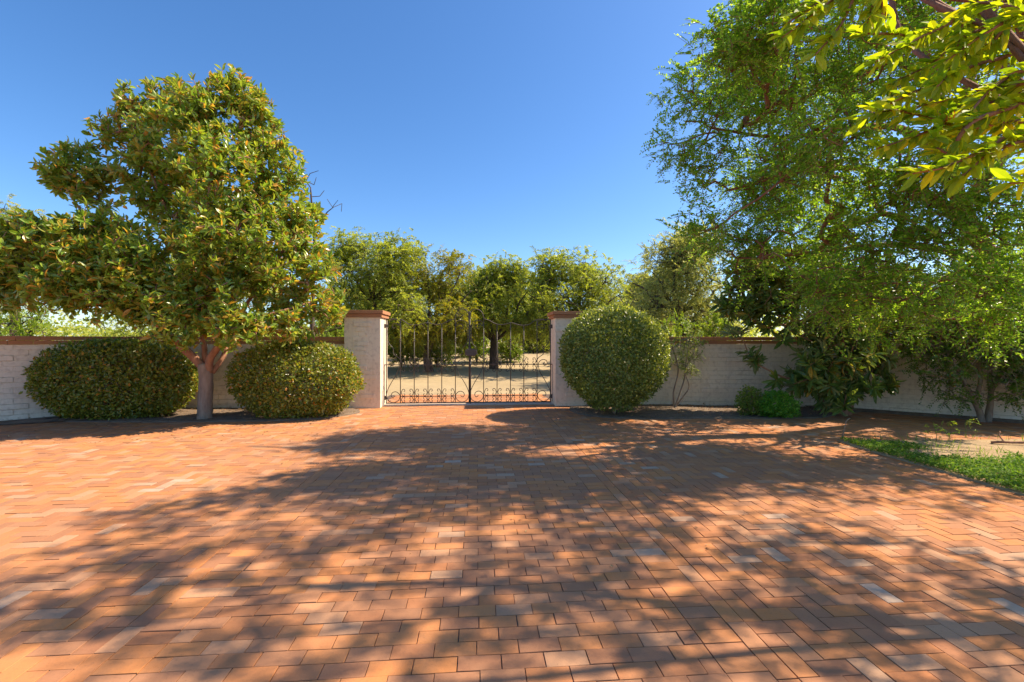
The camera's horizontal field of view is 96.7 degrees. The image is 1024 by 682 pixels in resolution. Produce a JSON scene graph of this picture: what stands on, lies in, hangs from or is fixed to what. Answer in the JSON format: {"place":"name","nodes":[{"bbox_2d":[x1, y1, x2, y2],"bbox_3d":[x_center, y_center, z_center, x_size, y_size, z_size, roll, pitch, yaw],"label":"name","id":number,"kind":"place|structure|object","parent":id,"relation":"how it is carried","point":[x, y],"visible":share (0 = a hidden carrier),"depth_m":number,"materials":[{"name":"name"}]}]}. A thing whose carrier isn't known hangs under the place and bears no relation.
{"place":"outdoors","nodes":[
{"label":"outdoors","id":0,"kind":"place"},
{"bbox_2d":[0,403,979,566],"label":"leaf litter","id":1,"kind":"object","parent":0,"point":[458,447],"visible":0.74,"depth_m":8.24,"materials":[{"name":"brown plant"}]},
{"bbox_2d":[33,341,957,396],"bbox_3d":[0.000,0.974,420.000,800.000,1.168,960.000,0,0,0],"label":"ground","id":2,"kind":"structure","parent":0,"point":[496,380],"depth_m":18.10,"materials":[{"name":"beige sand"}]},
{"bbox_2d":[0,305,70,344],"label":"lime bush","id":3,"kind":"object","parent":2,"relation":"on","point":[34,326],"visible":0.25,"depth_m":11.53,"materials":[{"name":"green plant"}]},
{"bbox_2d":[0,193,74,335],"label":"palo verde tree","id":4,"kind":"object","parent":2,"relation":"on","point":[10,207],"visible":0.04,"depth_m":18.84,"materials":[{"name":"green plant"}]},
{"bbox_2d":[96,253,253,336],"bbox_3d":[-12.137,-1.229,16.797,7.955,5.619,4.723,0,0,32],"label":"mesquite tree","id":5,"kind":"object","parent":2,"relation":"on","point":[140,330],"visible":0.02,"depth_m":16.90,"materials":[{"name":"green plant"}]},
{"bbox_2d":[0,407,359,424],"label":"planting bed","id":6,"kind":"object","parent":2,"relation":"on","point":[182,415],"visible":0.48,"depth_m":8.66,"materials":[{"name":"soil"}]},
{"bbox_2d":[18,334,198,419],"bbox_3d":[-7.770,0.696,8.945,3.223,1.692,1.647,0,0,0],"label":"clipped shrub","id":7,"kind":"object","parent":6,"relation":"on","point":[178,380],"visible":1,"depth_m":8.48,"materials":[{"name":"green plant"}]},
{"bbox_2d":[0,336,343,420],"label":"garden wall","id":8,"kind":"structure","parent":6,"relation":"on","point":[17,353],"depth_m":8.81,"materials":[{"name":"brick"}]},
{"bbox_2d":[0,63,349,418],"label":"magnolia tree","id":9,"kind":"object","parent":6,"relation":"on","point":[83,261],"visible":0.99,"depth_m":8.05,"materials":[{"name":"green plant"}]},
{"bbox_2d":[222,339,366,418],"bbox_3d":[-4.282,0.721,9.034,2.671,1.626,1.615,0,0,0],"label":"clipped shrub","id":10,"kind":"object","parent":6,"relation":"on","point":[340,382],"visible":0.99,"depth_m":8.61,"materials":[{"name":"green plant"}]},
{"bbox_2d":[303,305,343,336],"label":"lime bush","id":11,"kind":"object","parent":2,"relation":"on","point":[331,328],"visible":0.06,"depth_m":13.95,"materials":[{"name":"green plant"}]},
{"bbox_2d":[306,170,341,336],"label":"bare tree","id":12,"kind":"object","parent":2,"relation":"on","point":[312,325],"visible":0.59,"depth_m":12.48,"materials":[{"name":"brown plant"}]},
{"bbox_2d":[315,267,415,345],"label":"mesquite tree","id":13,"kind":"object","parent":2,"relation":"on","point":[368,292],"visible":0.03,"depth_m":30.27,"materials":[{"name":"green plant"}]},
{"bbox_2d":[306,226,439,343],"bbox_3d":[-5.798,-1.688,18.740,5.794,6.414,4.860,0,0,0],"label":"mesquite tree","id":14,"kind":"object","parent":2,"relation":"on","point":[388,271],"visible":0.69,"depth_m":18.20,"materials":[{"name":"green plant"}]},
{"bbox_2d":[387,323,421,368],"bbox_3d":[-5.431,0.127,21.979,2.252,2.517,1.971,0,0,0],"label":"creosote bush","id":15,"kind":"object","parent":2,"relation":"on","point":[390,352],"visible":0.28,"depth_m":21.72,"materials":[{"name":"green plant"}]},
{"bbox_2d":[384,239,489,371],"bbox_3d":[-3.638,-1.407,19.886,5.438,5.839,4.910,0,0,0],"label":"mesquite tree","id":16,"kind":"object","parent":2,"relation":"on","point":[445,309],"visible":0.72,"depth_m":19.72,"materials":[{"name":"green plant"}]},
{"bbox_2d":[417,329,457,366],"bbox_3d":[-3.901,0.332,22.947,2.439,2.108,2.179,0,0,0],"label":"creosote bush","id":17,"kind":"object","parent":2,"relation":"on","point":[434,355],"visible":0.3,"depth_m":22.76,"materials":[{"name":"green plant"}]},
{"bbox_2d":[417,264,503,349],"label":"mesquite tree","id":18,"kind":"object","parent":2,"relation":"on","point":[464,283],"visible":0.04,"depth_m":32.09,"materials":[{"name":"green plant"}]},
{"bbox_2d":[449,334,471,356],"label":"creosote bush","id":19,"kind":"object","parent":2,"relation":"on","point":[458,350],"visible":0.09,"depth_m":26.68,"materials":[{"name":"green plant"}]},
{"bbox_2d":[0,307,925,344],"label":"treeline","id":20,"kind":"object","parent":2,"relation":"on","point":[86,331],"visible":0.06,"depth_m":53.74,"materials":[{"name":"green plant"}]},
{"bbox_2d":[459,335,489,361],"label":"creosote bush","id":21,"kind":"object","parent":2,"relation":"on","point":[479,351],"visible":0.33,"depth_m":24.33,"materials":[{"name":"green plant"}]},
{"bbox_2d":[434,249,548,368],"bbox_3d":[-1.062,-1.457,21.434,5.353,5.716,4.618,0,0,-15],"label":"mesquite tree","id":22,"kind":"object","parent":2,"relation":"on","point":[492,294],"visible":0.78,"depth_m":21.05,"materials":[{"name":"green plant"}]},
{"bbox_2d":[498,333,526,362],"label":"creosote bush","id":23,"kind":"object","parent":2,"relation":"on","point":[517,355],"visible":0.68,"depth_m":24.31,"materials":[{"name":"green plant"}]},
{"bbox_2d":[501,271,554,350],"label":"mesquite tree","id":24,"kind":"object","parent":2,"relation":"on","point":[521,303],"visible":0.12,"depth_m":31.07,"materials":[{"name":"green plant"}]},
{"bbox_2d":[513,330,549,353],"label":"creosote bush","id":25,"kind":"object","parent":2,"relation":"on","point":[534,349],"visible":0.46,"depth_m":29.67,"materials":[{"name":"green plant"}]},
{"bbox_2d":[70,394,1009,681],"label":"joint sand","id":26,"kind":"structure","parent":2,"relation":"on","point":[476,578],"depth_m":2.78,"materials":[{"name":"beige sand"}]},
{"bbox_2d":[519,299,560,351],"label":"mesquite tree","id":27,"kind":"object","parent":2,"relation":"on","point":[549,311],"visible":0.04,"depth_m":30.71,"materials":[{"name":"green plant"}]},
{"bbox_2d":[504,245,635,352],"bbox_3d":[2.923,-1.461,20.079,6.753,5.884,5.464,0,0,0],"label":"mesquite tree","id":28,"kind":"object","parent":2,"relation":"on","point":[580,275],"visible":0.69,"depth_m":19.82,"materials":[{"name":"green plant"}]},
{"bbox_2d":[598,270,675,335],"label":"mesquite tree","id":29,"kind":"object","parent":2,"relation":"on","point":[633,291],"visible":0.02,"depth_m":29.08,"materials":[{"name":"green plant"}]},
{"bbox_2d":[613,252,700,340],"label":"palo verde tree","id":30,"kind":"object","parent":2,"relation":"on","point":[641,276],"visible":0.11,"depth_m":24.10,"materials":[{"name":"green plant"}]},
{"bbox_2d":[607,217,753,340],"bbox_3d":[6.049,-1.448,16.244,5.578,6.132,5.202,0,0,0],"label":"palo verde tree","id":31,"kind":"object","parent":2,"relation":"on","point":[655,306],"visible":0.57,"depth_m":15.31,"materials":[{"name":"green plant"}]},
{"bbox_2d":[659,308,705,340],"bbox_3d":[4.757,0.304,13.056,2.072,2.564,1.795,0,0,0],"label":"lime bush","id":32,"kind":"object","parent":2,"relation":"on","point":[675,330],"visible":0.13,"depth_m":12.97,"materials":[{"name":"green plant"}]},
{"bbox_2d":[695,306,736,340],"bbox_3d":[6.417,0.268,14.019,2.062,2.875,1.731,0,0,0],"label":"lime bush","id":33,"kind":"object","parent":2,"relation":"on","point":[715,320],"visible":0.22,"depth_m":13.89,"materials":[{"name":"green plant"}]},
{"bbox_2d":[569,404,863,418],"bbox_3d":[4.346,1.503,9.740,6.208,0.090,1.976,0,0,0],"label":"planting bed","id":34,"kind":"object","parent":2,"relation":"on","point":[714,414],"visible":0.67,"depth_m":9.34,"materials":[{"name":"soil"}]},
{"bbox_2d":[557,303,673,412],"bbox_3d":[2.077,0.360,9.341,2.327,2.333,2.104,0,0,0],"label":"clipped shrub","id":35,"kind":"object","parent":34,"relation":"on","point":[601,389],"visible":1,"depth_m":8.78,"materials":[{"name":"green plant"}]},
{"bbox_2d":[666,332,709,406],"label":"sapling","id":36,"kind":"object","parent":34,"relation":"on","point":[693,344],"visible":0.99,"depth_m":10.14,"materials":[{"name":"green plant"}]},
{"bbox_2d":[734,384,766,415],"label":"mounded shrub","id":37,"kind":"object","parent":34,"relation":"on","point":[749,396],"visible":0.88,"depth_m":9.06,"materials":[{"name":"green plant"}]},
{"bbox_2d":[752,389,802,417],"bbox_3d":[5.224,1.235,8.954,0.860,0.584,0.842,0,0,-30],"label":"mounded shrub","id":38,"kind":"object","parent":34,"relation":"on","point":[779,404],"visible":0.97,"depth_m":8.78,"materials":[{"name":"green plant"}]},
{"bbox_2d":[709,237,949,416],"bbox_3d":[6.708,-0.379,9.389,4.931,3.865,2.391,0,0,0],"label":"loquat tree","id":39,"kind":"object","parent":34,"relation":"on","point":[824,377],"visible":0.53,"depth_m":9.01,"materials":[{"name":"green plant"}]},
{"bbox_2d":[591,336,1023,419],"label":"garden wall","id":40,"kind":"structure","parent":2,"relation":"on","point":[726,371],"depth_m":10.50,"materials":[{"name":"brick"}]},
{"bbox_2d":[639,0,1023,370],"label":"shade tree","id":41,"kind":"object","parent":2,"relation":"on","point":[740,52],"visible":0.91,"depth_m":6.21,"materials":[{"name":"green plant"}]},
{"bbox_2d":[781,248,912,336],"bbox_3d":[10.764,-0.838,14.797,5.759,4.956,4.425,0,0,0],"label":"mesquite tree","id":42,"kind":"object","parent":2,"relation":"on","point":[840,296],"visible":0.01,"depth_m":14.67,"materials":[{"name":"green plant"}]},
{"bbox_2d":[766,0,1023,201],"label":"bottlebrush tree","id":43,"kind":"object","parent":2,"relation":"on","point":[972,45],"visible":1,"depth_m":1.51,"materials":[{"name":"green plant"}]},
{"bbox_2d":[805,405,1023,423],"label":"planting bed","id":44,"kind":"object","parent":2,"relation":"on","point":[933,414],"visible":0.51,"depth_m":9.07,"materials":[{"name":"soil"}]},
{"bbox_2d":[888,268,1023,424],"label":"tree","id":45,"kind":"object","parent":44,"relation":"on","point":[1009,369],"visible":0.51,"depth_m":8.15,"materials":[{"name":"green plant"}]},
{"bbox_2d":[920,229,1019,344],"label":"mesquite tree","id":46,"kind":"object","parent":2,"relation":"on","point":[1017,248],"visible":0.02,"depth_m":13.78,"materials":[{"name":"green plant"}]},
{"bbox_2d":[0,393,1023,681],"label":"brick paving","id":47,"kind":"structure","parent":0,"point":[810,563],"depth_m":3.24,"materials":[{"name":"brick"}]},
{"bbox_2d":[344,310,390,407],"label":"gate pillar","id":48,"kind":"structure","parent":47,"relation":"on","point":[365,336],"depth_m":10.14,"materials":[{"name":"brick"}]},
{"bbox_2d":[384,309,476,403],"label":"iron gate","id":49,"kind":"structure","parent":48,"relation":"attached to","point":[469,352],"depth_m":10.67,"materials":[{"name":"black metal"}]},
{"bbox_2d":[383,402,552,405],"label":"gate sill","id":50,"kind":"structure","parent":47,"relation":"on","point":[455,404],"depth_m":10.69,"materials":[{"name":"stone"}]},
{"bbox_2d":[547,311,592,405],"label":"gate pillar","id":51,"kind":"structure","parent":47,"relation":"on","point":[563,394],"depth_m":10.48,"materials":[{"name":"brick"}]},
{"bbox_2d":[470,309,552,402],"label":"iron gate","id":52,"kind":"structure","parent":51,"relation":"attached to","point":[510,368],"depth_m":10.82,"materials":[{"name":"black metal"}]},
{"bbox_2d":[0,0,1023,340],"label":"sky","id":53,"kind":"structure","parent":0,"point":[479,128],"materials":[{"name":"blue"}]},
{"bbox_2d":[837,439,1023,495],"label":"earth patch","id":54,"kind":"object","parent":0,"point":[986,444],"visible":0.35,"depth_m":6.18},
{"bbox_2d":[840,436,1023,492],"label":"ground cover","id":55,"kind":"object","parent":54,"relation":"on","point":[1003,476],"visible":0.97,"depth_m":5.40,"materials":[{"name":"green plant"}]},
{"bbox_2d":[923,421,946,442],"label":"weed","id":56,"kind":"object","parent":54,"relation":"on","point":[935,427],"visible":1,"depth_m":6.61,"materials":[{"name":"green plant"}]},
{"bbox_2d":[860,433,1023,485],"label":"grass","id":57,"kind":"structure","parent":54,"relation":"on","point":[957,450],"depth_m":6.00,"materials":[{"name":"green plant"}]},
{"bbox_2d":[934,421,959,439],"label":"weed","id":58,"kind":"object","parent":54,"relation":"on","point":[948,431],"visible":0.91,"depth_m":6.72,"materials":[{"name":"green plant"}]},
{"bbox_2d":[951,418,979,437],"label":"weed","id":59,"kind":"object","parent":54,"relation":"on","point":[967,424],"visible":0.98,"depth_m":6.95,"materials":[{"name":"green plant"}]},
{"bbox_2d":[991,431,1023,443],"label":"fallen branch","id":60,"kind":"object","parent":54,"relation":"on","point":[1014,442],"visible":1,"depth_m":6.51,"materials":[{"name":"brown wood"}]}
]}

